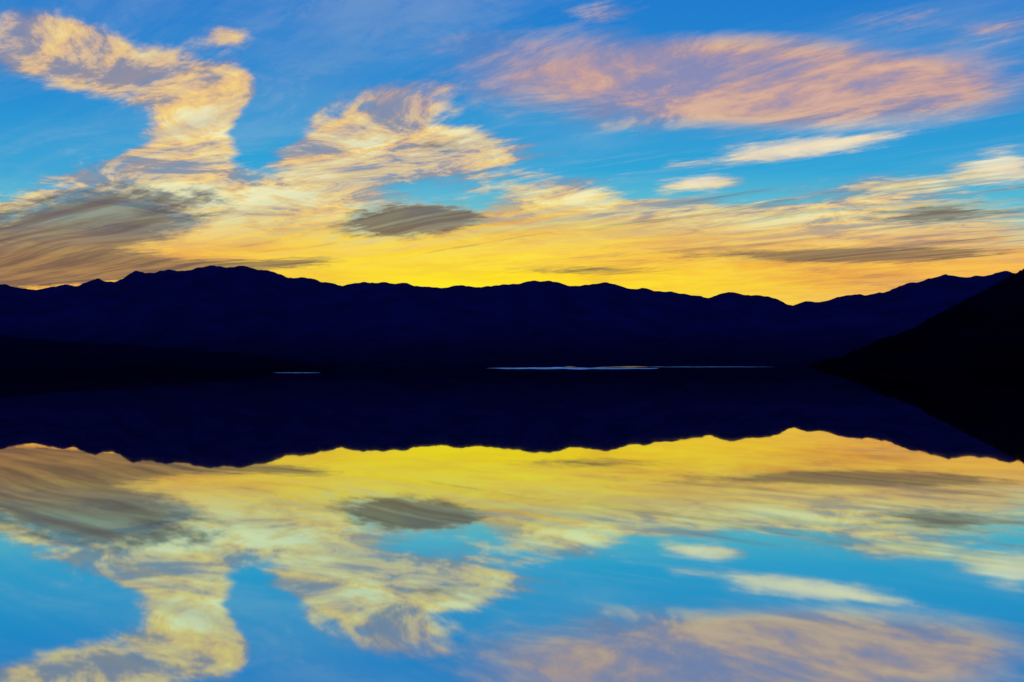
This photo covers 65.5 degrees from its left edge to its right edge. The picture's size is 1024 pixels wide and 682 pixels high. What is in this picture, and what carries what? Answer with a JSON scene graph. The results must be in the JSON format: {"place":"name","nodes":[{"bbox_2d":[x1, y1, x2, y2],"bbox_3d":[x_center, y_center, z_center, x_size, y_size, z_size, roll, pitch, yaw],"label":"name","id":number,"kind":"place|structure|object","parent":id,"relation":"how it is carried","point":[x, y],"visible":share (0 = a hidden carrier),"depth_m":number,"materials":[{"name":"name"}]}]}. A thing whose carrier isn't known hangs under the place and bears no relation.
{"place":"outdoors","nodes":[
{"label":"outdoors","id":0,"kind":"place"},
{"bbox_2d":[0,335,353,366],"bbox_3d":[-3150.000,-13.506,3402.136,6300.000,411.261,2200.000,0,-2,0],"label":"hill","id":1,"kind":"structure","parent":0,"point":[21,352],"depth_m":2966.16,"materials":[{"name":"black"}]},
{"bbox_2d":[0,265,1014,366],"bbox_3d":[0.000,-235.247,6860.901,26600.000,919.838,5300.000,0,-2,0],"label":"ridge","id":2,"kind":"structure","parent":0,"point":[243,310],"depth_m":5744.52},
{"bbox_2d":[0,366,1023,681],"bbox_3d":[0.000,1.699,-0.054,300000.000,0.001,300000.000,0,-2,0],"label":"water","id":3,"kind":"structure","parent":0,"point":[494,524],"depth_m":8.55,"materials":[{"name":"blue liquid"}]},
{"bbox_2d":[284,367,656,372],"bbox_3d":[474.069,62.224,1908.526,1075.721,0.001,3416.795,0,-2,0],"label":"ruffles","id":4,"kind":"object","parent":3,"relation":"on","point":[562,368],"visible":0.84,"depth_m":603.10,"materials":[{"name":"white"}]},
{"bbox_2d":[0,0,1023,304],"label":"sky","id":5,"kind":"structure","parent":0,"point":[792,152],"materials":[{"name":"blue"}]},
{"bbox_2d":[808,269,1023,366],"bbox_3d":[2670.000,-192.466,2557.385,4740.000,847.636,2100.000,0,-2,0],"label":"hill","id":6,"kind":"structure","parent":0,"point":[984,328],"depth_m":2074.09,"materials":[{"name":"black"}]}
]}

